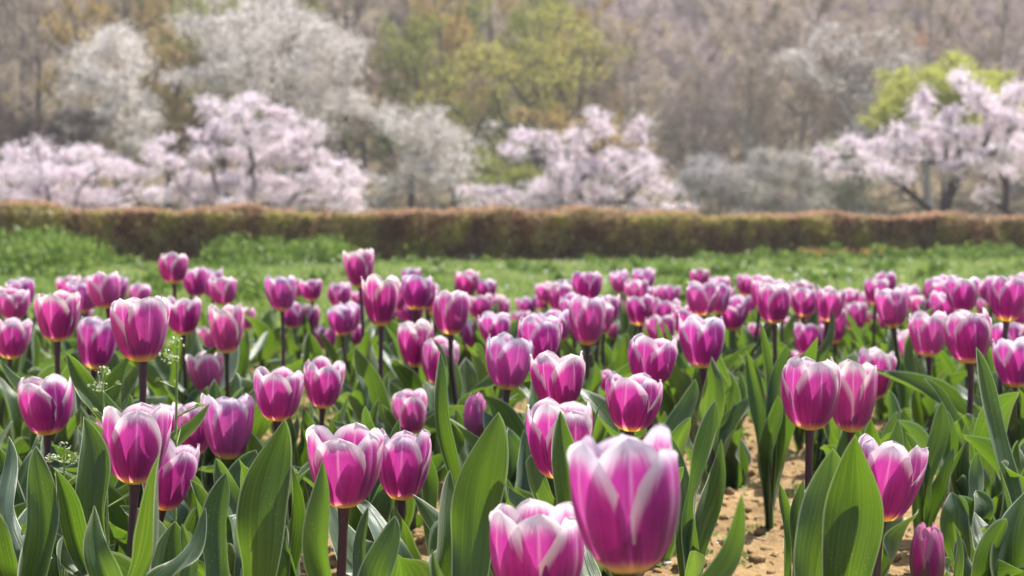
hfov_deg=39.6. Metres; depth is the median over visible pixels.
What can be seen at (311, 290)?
tulip
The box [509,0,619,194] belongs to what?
bare tree
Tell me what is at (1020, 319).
tulip
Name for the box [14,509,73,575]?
tulip
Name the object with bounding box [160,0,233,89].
bare tree
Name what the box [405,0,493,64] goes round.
bare tree
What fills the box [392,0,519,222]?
bare tree
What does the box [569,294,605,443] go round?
tulip
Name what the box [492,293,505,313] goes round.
tulip
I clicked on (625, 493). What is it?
tulip
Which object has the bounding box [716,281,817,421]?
tulip
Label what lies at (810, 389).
tulip
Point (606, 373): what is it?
tulip
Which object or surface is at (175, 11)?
bare tree
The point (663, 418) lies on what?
tulip
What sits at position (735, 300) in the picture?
tulip
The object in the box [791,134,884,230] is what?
shrub
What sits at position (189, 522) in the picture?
tulip
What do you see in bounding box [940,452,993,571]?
tulip
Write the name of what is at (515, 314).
tulip
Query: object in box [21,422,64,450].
tulip
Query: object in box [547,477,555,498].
tulip
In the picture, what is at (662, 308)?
tulip
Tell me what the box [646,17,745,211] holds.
bare tree
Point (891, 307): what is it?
tulip
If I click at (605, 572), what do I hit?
tulip
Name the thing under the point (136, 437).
tulip
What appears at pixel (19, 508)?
tulip
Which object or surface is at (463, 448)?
tulip
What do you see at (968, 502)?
tulip
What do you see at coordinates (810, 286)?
tulip
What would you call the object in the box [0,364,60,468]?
tulip
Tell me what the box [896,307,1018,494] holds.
tulip
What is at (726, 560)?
tulip
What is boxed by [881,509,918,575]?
tulip
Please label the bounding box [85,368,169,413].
tulip
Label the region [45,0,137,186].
bare tree
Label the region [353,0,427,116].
bare tree
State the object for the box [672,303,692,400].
tulip
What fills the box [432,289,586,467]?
tulip
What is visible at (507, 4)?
bare tree
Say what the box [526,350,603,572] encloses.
tulip
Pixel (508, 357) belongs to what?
tulip
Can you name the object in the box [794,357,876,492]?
tulip
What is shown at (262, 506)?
tulip
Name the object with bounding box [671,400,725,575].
tulip
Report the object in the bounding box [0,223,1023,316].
weeds
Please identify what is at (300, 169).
bare tree
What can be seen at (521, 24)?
bare tree
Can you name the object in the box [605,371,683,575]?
tulip
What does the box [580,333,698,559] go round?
tulip
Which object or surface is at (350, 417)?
tulip
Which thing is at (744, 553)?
seedlings
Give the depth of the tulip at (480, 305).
3.15 m
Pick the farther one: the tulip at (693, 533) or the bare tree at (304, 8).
the bare tree at (304, 8)
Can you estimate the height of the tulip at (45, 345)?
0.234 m
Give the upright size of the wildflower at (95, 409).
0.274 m
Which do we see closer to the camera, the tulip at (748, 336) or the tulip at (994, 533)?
the tulip at (994, 533)
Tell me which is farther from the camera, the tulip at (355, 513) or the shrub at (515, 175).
the shrub at (515, 175)
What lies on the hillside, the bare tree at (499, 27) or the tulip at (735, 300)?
the bare tree at (499, 27)
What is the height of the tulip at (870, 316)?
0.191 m
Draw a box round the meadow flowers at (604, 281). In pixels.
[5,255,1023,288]
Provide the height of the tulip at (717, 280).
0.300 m
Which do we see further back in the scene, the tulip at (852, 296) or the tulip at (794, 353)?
the tulip at (852, 296)
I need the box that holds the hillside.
[0,0,1023,231]
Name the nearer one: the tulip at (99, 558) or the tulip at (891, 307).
the tulip at (99, 558)
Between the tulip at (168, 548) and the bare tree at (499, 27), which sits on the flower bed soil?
the tulip at (168, 548)
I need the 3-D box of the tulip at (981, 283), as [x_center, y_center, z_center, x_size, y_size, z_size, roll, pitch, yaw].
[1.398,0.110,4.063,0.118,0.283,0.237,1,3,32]
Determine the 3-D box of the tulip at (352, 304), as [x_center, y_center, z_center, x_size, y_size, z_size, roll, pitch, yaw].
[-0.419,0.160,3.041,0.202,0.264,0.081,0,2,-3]
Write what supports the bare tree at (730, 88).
on the hillside
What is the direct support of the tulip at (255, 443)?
on the flower bed soil
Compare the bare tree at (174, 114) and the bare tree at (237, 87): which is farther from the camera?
the bare tree at (237, 87)
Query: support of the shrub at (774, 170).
on the ground at (526, 273)
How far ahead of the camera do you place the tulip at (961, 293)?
2.51 m
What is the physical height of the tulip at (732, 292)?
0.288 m
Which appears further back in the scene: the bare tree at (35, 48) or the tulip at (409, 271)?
the bare tree at (35, 48)
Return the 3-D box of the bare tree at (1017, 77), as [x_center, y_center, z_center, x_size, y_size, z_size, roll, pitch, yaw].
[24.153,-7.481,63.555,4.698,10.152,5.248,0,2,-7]
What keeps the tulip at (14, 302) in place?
on the flower bed soil
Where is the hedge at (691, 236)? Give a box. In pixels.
[0,198,1023,263]
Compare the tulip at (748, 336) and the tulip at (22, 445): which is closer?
the tulip at (22, 445)
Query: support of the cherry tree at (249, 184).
on the ground at (526, 273)
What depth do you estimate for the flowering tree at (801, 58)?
59.01 m
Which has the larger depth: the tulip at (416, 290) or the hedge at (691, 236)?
the hedge at (691, 236)
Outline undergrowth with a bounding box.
[0,0,1023,234]
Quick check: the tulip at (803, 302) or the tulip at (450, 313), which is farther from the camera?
the tulip at (803, 302)
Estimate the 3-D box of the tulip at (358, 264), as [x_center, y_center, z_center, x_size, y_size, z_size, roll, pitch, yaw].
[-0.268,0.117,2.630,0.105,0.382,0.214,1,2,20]
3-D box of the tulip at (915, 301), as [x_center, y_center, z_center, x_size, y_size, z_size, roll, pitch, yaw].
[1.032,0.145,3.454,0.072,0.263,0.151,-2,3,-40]
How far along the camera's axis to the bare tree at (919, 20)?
79.61 m
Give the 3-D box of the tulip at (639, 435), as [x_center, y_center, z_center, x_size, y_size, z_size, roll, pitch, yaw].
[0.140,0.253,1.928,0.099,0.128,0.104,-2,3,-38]
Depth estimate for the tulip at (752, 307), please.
4.57 m
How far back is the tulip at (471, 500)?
1.11 m
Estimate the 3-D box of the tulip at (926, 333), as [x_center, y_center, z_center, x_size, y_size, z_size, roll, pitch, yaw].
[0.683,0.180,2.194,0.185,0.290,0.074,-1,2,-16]
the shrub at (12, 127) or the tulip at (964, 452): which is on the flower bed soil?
the tulip at (964, 452)
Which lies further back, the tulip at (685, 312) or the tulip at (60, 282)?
the tulip at (60, 282)
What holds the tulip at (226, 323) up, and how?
on the flower bed soil
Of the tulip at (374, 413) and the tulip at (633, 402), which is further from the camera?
the tulip at (374, 413)
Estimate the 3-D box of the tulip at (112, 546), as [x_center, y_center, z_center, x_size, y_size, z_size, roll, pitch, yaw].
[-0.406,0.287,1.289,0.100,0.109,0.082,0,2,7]
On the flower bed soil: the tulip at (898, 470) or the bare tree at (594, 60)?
the tulip at (898, 470)
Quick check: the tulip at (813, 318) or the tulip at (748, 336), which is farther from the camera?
the tulip at (813, 318)
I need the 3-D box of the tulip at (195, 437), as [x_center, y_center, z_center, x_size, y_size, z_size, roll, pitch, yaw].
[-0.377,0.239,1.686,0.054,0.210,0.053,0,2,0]
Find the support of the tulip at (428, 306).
on the flower bed soil
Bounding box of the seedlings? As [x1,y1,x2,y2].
[260,408,939,566]
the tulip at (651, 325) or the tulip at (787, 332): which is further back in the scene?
the tulip at (787, 332)
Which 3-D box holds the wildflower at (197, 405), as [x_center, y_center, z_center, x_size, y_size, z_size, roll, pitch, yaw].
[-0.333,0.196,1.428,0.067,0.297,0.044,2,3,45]
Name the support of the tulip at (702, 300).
on the flower bed soil
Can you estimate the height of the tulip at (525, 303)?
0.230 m
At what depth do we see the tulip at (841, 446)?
1.72 m
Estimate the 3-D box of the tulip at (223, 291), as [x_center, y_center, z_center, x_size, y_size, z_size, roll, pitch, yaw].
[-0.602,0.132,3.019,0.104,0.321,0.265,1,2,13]
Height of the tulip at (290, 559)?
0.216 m
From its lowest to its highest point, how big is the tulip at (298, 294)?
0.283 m
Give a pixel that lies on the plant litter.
(754, 517)
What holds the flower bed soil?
on the ground at (526, 273)
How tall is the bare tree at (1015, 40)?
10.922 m
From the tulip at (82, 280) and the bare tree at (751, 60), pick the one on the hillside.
the bare tree at (751, 60)
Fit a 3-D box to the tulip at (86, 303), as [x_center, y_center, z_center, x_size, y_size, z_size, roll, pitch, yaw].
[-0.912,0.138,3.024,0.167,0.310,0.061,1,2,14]
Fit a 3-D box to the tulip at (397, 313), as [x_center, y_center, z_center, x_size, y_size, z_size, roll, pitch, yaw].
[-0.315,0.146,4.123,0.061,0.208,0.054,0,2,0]
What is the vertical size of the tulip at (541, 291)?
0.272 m
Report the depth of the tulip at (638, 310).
2.83 m
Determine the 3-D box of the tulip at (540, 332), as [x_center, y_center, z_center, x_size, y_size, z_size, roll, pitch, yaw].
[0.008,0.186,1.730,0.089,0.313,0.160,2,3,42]
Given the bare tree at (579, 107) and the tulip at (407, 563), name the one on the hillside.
the bare tree at (579, 107)
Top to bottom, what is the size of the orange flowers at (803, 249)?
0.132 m
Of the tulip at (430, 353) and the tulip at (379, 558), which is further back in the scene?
the tulip at (430, 353)
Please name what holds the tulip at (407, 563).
on the flower bed soil
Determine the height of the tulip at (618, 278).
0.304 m
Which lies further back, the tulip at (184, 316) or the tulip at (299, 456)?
the tulip at (184, 316)
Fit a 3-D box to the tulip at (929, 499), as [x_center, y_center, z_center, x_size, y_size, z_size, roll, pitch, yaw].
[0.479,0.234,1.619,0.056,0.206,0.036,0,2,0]
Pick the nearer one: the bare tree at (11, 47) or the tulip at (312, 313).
the tulip at (312, 313)
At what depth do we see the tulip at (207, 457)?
1.99 m
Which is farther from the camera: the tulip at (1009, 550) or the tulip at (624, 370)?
the tulip at (624, 370)
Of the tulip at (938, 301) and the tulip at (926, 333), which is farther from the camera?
the tulip at (938, 301)
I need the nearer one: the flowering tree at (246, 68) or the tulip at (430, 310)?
the tulip at (430, 310)
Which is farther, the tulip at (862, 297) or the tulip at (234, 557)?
the tulip at (862, 297)
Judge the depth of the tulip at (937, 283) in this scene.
3.03 m
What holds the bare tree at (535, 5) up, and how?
on the hillside
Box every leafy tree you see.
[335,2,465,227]
[369,38,537,199]
[407,0,643,196]
[498,102,664,217]
[853,45,1023,205]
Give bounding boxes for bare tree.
[0,0,20,74]
[0,0,58,95]
[0,0,69,186]
[0,0,95,151]
[0,29,31,112]
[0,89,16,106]
[14,0,137,106]
[28,0,157,201]
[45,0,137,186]
[60,0,162,113]
[74,0,182,187]
[117,14,221,225]
[120,0,193,106]
[145,0,284,229]
[147,1,232,196]
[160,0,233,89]
[200,0,284,169]
[204,0,335,208]
[254,0,371,198]
[266,0,406,211]
[269,0,325,85]
[308,0,362,87]
[323,27,397,195]
[326,0,478,193]
[349,0,373,40]
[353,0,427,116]
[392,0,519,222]
[404,0,517,189]
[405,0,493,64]
[455,0,532,119]
[456,0,480,55]
[460,2,591,164]
[464,0,596,207]
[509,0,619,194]
[519,0,596,133]
[524,0,646,203]
[557,0,637,118]
[563,0,714,212]
[567,0,695,196]
[597,0,704,112]
[637,0,727,116]
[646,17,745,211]
[655,13,738,207]
[669,0,820,212]
[680,0,812,212]
[697,0,760,79]
[703,0,715,62]
[725,0,886,206]
[735,0,870,161]
[755,0,847,115]
[782,0,909,184]
[782,0,925,216]
[811,0,905,31]
[824,0,1023,212]
[849,27,933,193]
[879,0,965,79]
[900,5,905,31]
[909,5,1015,198]
[932,0,1023,216]
[943,0,1016,55]
[954,0,1023,194]
[984,0,1023,83]
[1004,46,1023,114]
[1010,0,1023,67]
[1011,0,1017,44]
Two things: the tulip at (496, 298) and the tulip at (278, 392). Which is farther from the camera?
the tulip at (496, 298)
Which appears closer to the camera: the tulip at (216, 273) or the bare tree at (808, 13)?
the tulip at (216, 273)
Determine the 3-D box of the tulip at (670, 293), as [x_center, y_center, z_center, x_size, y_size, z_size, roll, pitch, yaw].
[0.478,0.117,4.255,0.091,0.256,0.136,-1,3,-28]
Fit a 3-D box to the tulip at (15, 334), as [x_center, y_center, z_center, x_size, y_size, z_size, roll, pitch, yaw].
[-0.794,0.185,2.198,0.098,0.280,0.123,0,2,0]
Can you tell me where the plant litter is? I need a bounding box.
[300,406,909,562]
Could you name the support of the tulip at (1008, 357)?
on the flower bed soil
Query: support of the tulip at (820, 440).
on the flower bed soil
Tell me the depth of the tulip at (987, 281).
3.21 m
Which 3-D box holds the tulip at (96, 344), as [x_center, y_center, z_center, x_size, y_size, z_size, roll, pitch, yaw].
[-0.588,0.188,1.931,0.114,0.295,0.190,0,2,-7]
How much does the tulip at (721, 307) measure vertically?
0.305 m
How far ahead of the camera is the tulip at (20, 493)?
1.52 m
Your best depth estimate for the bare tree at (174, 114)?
59.67 m
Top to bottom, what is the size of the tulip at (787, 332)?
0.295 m
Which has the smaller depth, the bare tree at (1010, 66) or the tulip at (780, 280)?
the tulip at (780, 280)
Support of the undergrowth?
on the hillside
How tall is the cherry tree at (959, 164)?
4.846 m
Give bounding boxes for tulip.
[0,277,74,376]
[0,286,5,380]
[0,287,34,393]
[0,289,89,452]
[0,317,32,442]
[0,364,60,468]
[0,421,29,457]
[0,436,63,575]
[0,448,32,504]
[0,473,25,517]
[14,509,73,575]
[17,373,75,526]
[17,454,74,483]
[18,508,25,526]
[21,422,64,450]
[29,296,49,358]
[37,415,128,554]
[52,521,202,575]
[55,275,80,339]
[55,417,110,574]
[61,280,98,383]
[61,544,115,575]
[66,295,208,570]
[73,276,105,372]
[77,316,128,454]
[83,452,206,575]
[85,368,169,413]
[86,271,151,409]
[102,402,172,558]
[105,526,115,550]
[115,295,238,404]
[119,275,128,299]
[120,479,241,575]
[129,283,150,298]
[144,438,199,539]
[150,402,178,431]
[153,251,187,386]
[163,450,257,551]
[173,402,208,454]
[175,302,244,401]
[179,419,291,575]
[182,266,252,328]
[184,476,203,515]
[185,350,222,391]
[195,379,221,492]
[196,325,214,347]
[197,266,255,345]
[197,525,288,575]
[198,275,267,360]
[198,355,347,498]
[198,372,243,403]
[200,393,254,468]
[213,458,309,575]
[220,432,263,468]
[221,274,295,433]
[244,307,258,365]
[248,388,272,439]
[253,366,308,533]
[267,301,360,374]
[274,279,302,352]
[277,467,305,575]
[282,402,319,512]
[285,301,302,360]
[292,465,373,530]
[295,303,319,344]
[299,279,321,342]
[302,459,400,575]
[306,422,383,575]
[315,324,336,358]
[319,305,378,389]
[322,282,351,360]
[324,399,378,427]
[329,428,430,575]
[332,405,433,455]
[333,373,388,423]
[337,273,516,433]
[342,248,398,378]
[350,324,361,382]
[351,290,369,328]
[357,500,437,575]
[361,406,374,430]
[366,419,415,541]
[372,283,404,379]
[383,274,459,386]
[391,318,433,390]
[392,388,444,529]
[395,311,400,322]
[396,282,438,336]
[399,304,423,321]
[401,267,438,330]
[401,290,440,322]
[413,494,515,575]
[421,352,460,555]
[422,335,459,451]
[423,380,450,481]
[430,549,442,575]
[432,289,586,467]
[435,412,508,575]
[438,284,474,365]
[446,392,485,475]
[450,332,533,481]
[451,405,491,467]
[455,269,498,365]
[462,320,478,362]
[466,311,510,406]
[469,293,518,355]
[475,278,498,318]
[482,312,562,438]
[483,410,520,491]
[489,498,583,575]
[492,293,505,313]
[501,428,533,506]
[503,298,509,313]
[508,410,600,575]
[512,310,530,320]
[515,296,536,312]
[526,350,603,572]
[526,397,592,504]
[533,295,544,312]
[535,281,553,311]
[538,309,596,360]
[547,281,572,354]
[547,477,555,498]
[553,279,573,339]
[559,292,575,356]
[561,271,631,397]
[563,302,630,375]
[567,423,679,575]
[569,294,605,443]
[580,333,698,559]
[598,294,619,370]
[600,369,614,438]
[601,568,610,575]
[603,431,611,439]
[604,322,618,369]
[605,285,652,347]
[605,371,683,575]
[609,269,628,335]
[621,285,661,335]
[624,277,654,340]
[625,293,653,333]
[632,267,654,286]
[634,429,646,439]
[645,312,745,423]
[652,296,686,362]
[656,280,719,444]
[659,411,675,553]
[661,284,680,333]
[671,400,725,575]
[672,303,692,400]
[674,313,748,493]
[690,268,710,316]
[701,494,745,575]
[703,282,754,362]
[703,286,771,357]
[709,276,737,347]
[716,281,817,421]
[721,303,745,358]
[723,371,750,488]
[726,294,752,364]
[737,273,754,344]
[741,273,776,358]
[741,322,763,373]
[745,322,794,529]
[749,297,755,321]
[755,278,784,322]
[769,280,817,350]
[771,285,815,353]
[772,283,796,360]
[779,479,805,575]
[781,356,841,489]
[787,280,818,324]
[787,285,846,361]
[791,349,800,356]
[793,305,815,347]
[793,321,823,450]
[793,435,883,575]
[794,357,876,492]
[812,428,827,469]
[818,308,857,364]
[820,432,890,454]
[823,417,866,444]
[836,430,861,457]
[837,288,867,352]
[843,301,877,354]
[846,271,895,345]
[847,277,891,347]
[852,311,879,344]
[853,285,934,396]
[857,346,927,438]
[858,292,870,309]
[858,433,928,575]
[864,418,903,533]
[877,275,1023,416]
[877,315,884,328]
[881,390,912,451]
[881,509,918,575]
[883,329,918,407]
[896,284,916,330]
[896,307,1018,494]
[897,285,919,313]
[901,290,959,369]
[904,276,946,328]
[906,402,954,530]
[908,310,977,434]
[909,295,924,312]
[909,522,944,575]
[923,296,959,365]
[937,275,991,413]
[939,274,956,346]
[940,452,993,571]
[942,409,986,497]
[944,518,1023,575]
[953,527,963,575]
[954,413,1023,494]
[957,322,1023,409]
[959,459,1023,549]
[963,434,1023,495]
[973,347,1023,575]
[976,298,987,313]
[979,279,1001,324]
[983,275,996,318]
[990,440,1023,519]
[992,336,1023,450]
[1002,272,1023,322]
[1012,310,1023,325]
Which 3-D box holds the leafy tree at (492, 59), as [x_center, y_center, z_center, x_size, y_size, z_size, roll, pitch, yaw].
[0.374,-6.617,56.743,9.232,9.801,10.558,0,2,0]
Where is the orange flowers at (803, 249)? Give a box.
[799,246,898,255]
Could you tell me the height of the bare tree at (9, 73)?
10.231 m
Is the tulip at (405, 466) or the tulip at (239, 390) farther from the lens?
the tulip at (239, 390)
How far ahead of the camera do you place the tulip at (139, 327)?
1.43 m
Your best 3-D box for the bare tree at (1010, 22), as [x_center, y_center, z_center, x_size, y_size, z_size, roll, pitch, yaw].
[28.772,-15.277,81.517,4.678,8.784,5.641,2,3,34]
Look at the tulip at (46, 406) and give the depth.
1.56 m
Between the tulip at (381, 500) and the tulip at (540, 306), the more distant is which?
the tulip at (540, 306)
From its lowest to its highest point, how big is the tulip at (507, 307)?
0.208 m
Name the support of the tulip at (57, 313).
on the flower bed soil
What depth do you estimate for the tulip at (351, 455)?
1.10 m
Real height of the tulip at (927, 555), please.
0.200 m
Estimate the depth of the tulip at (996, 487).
1.64 m
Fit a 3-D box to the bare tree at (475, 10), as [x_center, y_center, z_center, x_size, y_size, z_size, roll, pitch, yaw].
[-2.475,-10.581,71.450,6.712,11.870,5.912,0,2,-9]
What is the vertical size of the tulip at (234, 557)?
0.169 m
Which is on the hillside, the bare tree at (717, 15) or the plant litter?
the bare tree at (717, 15)
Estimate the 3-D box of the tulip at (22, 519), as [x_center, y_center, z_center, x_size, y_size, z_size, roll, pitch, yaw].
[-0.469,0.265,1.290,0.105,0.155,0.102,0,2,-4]
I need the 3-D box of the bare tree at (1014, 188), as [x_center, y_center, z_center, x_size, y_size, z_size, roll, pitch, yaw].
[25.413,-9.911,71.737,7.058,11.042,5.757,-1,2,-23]
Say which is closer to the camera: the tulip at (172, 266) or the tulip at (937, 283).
the tulip at (172, 266)
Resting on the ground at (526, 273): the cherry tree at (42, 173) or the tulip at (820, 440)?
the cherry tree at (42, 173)
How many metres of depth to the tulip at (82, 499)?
1.18 m
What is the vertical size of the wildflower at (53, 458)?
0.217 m
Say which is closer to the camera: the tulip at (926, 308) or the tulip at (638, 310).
the tulip at (638, 310)
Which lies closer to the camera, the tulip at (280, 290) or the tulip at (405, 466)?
the tulip at (405, 466)
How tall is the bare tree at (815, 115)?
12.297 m
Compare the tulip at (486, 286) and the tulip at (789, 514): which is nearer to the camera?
the tulip at (789, 514)
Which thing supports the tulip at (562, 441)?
on the flower bed soil
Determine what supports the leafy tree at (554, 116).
on the ground at (526, 273)
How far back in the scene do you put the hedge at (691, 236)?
19.00 m
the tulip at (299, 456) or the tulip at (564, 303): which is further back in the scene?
the tulip at (564, 303)
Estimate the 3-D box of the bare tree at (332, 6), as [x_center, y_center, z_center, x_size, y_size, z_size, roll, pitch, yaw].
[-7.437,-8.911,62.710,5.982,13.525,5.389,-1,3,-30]
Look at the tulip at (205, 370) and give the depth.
2.28 m
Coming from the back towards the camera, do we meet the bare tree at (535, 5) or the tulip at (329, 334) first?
the bare tree at (535, 5)
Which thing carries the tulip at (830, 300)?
on the flower bed soil
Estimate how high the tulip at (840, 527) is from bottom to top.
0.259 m
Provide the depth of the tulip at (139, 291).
3.52 m
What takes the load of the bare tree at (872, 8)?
on the hillside
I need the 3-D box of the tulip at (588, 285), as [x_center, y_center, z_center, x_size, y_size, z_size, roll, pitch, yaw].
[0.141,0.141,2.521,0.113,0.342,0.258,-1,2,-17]
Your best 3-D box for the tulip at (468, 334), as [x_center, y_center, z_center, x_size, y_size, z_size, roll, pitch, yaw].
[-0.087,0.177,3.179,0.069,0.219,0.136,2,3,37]
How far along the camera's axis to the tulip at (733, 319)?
3.12 m
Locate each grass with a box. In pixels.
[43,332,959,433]
[113,231,1019,252]
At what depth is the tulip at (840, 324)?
2.97 m
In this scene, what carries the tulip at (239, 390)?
on the flower bed soil
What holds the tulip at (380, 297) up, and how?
on the flower bed soil
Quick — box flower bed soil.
[81,360,961,575]
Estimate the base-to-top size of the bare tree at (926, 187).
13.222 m
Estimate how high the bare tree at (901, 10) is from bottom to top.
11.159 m
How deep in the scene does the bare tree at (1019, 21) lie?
72.96 m
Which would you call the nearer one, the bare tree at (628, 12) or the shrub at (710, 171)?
the shrub at (710, 171)
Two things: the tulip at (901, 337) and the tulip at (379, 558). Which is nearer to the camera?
the tulip at (379, 558)
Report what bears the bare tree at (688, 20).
on the hillside
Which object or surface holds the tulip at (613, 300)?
on the flower bed soil
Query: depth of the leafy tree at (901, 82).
44.56 m
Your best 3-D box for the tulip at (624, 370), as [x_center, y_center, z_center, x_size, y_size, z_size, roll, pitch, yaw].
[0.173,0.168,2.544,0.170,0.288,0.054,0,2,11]
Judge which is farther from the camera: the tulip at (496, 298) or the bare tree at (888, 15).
the bare tree at (888, 15)
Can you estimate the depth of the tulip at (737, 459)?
2.08 m
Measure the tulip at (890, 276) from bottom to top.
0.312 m
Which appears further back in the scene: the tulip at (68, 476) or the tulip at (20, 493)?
the tulip at (68, 476)
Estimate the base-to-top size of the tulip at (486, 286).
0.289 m
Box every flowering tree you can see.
[47,17,180,198]
[149,0,383,226]
[364,93,506,212]
[753,14,934,232]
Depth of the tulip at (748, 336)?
3.17 m
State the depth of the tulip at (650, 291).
3.48 m
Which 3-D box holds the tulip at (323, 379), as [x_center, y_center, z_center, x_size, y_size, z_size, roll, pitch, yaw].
[-0.323,0.212,1.925,0.203,0.246,0.124,0,2,0]
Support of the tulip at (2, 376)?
on the flower bed soil
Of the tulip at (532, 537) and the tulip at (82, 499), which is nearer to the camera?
the tulip at (532, 537)
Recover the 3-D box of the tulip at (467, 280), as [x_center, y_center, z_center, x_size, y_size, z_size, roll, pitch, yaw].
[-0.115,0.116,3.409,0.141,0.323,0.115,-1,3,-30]
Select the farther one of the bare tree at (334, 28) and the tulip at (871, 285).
the bare tree at (334, 28)
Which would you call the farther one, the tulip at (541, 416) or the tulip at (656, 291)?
the tulip at (656, 291)
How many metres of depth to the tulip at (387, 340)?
3.21 m
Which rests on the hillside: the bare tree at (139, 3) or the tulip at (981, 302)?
the bare tree at (139, 3)
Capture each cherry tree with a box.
[0,132,172,230]
[135,85,376,224]
[451,104,700,228]
[803,62,1023,224]
[969,126,1023,216]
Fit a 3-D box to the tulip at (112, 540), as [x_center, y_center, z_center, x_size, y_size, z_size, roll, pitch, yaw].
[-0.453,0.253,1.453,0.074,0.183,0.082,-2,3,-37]
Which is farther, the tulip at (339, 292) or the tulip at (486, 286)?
the tulip at (486, 286)
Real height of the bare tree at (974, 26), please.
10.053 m
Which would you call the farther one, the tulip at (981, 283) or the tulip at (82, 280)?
the tulip at (981, 283)
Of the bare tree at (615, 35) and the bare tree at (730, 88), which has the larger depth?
the bare tree at (730, 88)
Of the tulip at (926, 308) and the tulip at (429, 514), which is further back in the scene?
the tulip at (926, 308)
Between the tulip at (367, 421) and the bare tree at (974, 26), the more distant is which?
the bare tree at (974, 26)
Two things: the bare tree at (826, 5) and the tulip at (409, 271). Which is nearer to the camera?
the tulip at (409, 271)
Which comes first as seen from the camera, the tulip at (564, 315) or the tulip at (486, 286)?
the tulip at (564, 315)
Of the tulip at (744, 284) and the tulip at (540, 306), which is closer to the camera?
the tulip at (744, 284)
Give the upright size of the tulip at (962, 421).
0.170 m
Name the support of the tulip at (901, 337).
on the flower bed soil
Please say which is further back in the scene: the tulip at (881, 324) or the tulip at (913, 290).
the tulip at (881, 324)
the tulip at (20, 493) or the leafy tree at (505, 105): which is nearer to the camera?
the tulip at (20, 493)
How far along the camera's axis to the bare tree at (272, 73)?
63.03 m
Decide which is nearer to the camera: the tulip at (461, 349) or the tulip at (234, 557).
the tulip at (234, 557)
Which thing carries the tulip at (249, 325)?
on the flower bed soil
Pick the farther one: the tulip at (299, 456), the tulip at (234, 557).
the tulip at (299, 456)
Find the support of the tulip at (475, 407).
on the flower bed soil
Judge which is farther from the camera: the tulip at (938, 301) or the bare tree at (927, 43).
the bare tree at (927, 43)
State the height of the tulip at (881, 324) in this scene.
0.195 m
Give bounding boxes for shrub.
[0,101,118,220]
[464,142,545,221]
[668,149,780,216]
[726,143,846,232]
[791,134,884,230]
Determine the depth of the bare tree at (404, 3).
70.33 m
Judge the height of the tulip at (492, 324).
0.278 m
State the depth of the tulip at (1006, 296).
2.07 m
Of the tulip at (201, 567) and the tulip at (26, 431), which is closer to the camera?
the tulip at (201, 567)
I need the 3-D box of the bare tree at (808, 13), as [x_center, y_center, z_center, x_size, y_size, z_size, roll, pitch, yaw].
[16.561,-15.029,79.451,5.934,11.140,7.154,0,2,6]
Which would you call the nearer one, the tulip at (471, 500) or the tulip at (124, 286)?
the tulip at (471, 500)
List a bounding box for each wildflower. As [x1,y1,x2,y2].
[45,441,78,575]
[87,365,128,545]
[154,336,206,521]
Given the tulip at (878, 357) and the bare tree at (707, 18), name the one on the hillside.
the bare tree at (707, 18)
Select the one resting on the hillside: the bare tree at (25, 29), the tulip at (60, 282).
the bare tree at (25, 29)
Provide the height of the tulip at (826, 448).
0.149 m
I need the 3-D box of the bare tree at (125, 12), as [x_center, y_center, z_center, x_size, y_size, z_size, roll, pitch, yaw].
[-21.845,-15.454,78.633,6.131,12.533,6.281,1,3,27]
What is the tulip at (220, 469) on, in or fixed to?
on the flower bed soil
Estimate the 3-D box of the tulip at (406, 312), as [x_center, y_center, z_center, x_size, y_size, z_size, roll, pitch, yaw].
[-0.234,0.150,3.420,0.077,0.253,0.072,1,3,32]
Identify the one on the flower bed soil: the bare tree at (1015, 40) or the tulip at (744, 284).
the tulip at (744, 284)
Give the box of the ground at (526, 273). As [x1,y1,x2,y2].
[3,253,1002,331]
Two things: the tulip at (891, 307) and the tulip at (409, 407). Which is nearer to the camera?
the tulip at (409, 407)
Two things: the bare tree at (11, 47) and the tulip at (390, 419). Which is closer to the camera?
the tulip at (390, 419)
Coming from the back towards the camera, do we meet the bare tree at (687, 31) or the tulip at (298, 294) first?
the bare tree at (687, 31)
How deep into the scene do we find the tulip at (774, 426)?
1.84 m
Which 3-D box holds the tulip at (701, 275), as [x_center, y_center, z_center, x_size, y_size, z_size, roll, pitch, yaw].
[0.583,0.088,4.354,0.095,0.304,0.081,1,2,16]
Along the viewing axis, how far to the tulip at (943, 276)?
3.36 m
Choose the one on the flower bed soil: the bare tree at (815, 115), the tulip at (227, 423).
the tulip at (227, 423)
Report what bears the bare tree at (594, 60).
on the hillside
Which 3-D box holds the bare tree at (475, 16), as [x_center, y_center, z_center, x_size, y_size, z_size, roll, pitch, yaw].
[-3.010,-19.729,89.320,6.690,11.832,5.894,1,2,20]
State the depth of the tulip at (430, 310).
3.52 m
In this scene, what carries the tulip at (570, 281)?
on the flower bed soil
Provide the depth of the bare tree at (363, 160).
71.41 m
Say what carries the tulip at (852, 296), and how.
on the flower bed soil
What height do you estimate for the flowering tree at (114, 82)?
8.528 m
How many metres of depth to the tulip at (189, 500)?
1.47 m
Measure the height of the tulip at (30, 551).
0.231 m
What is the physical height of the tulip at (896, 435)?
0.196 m

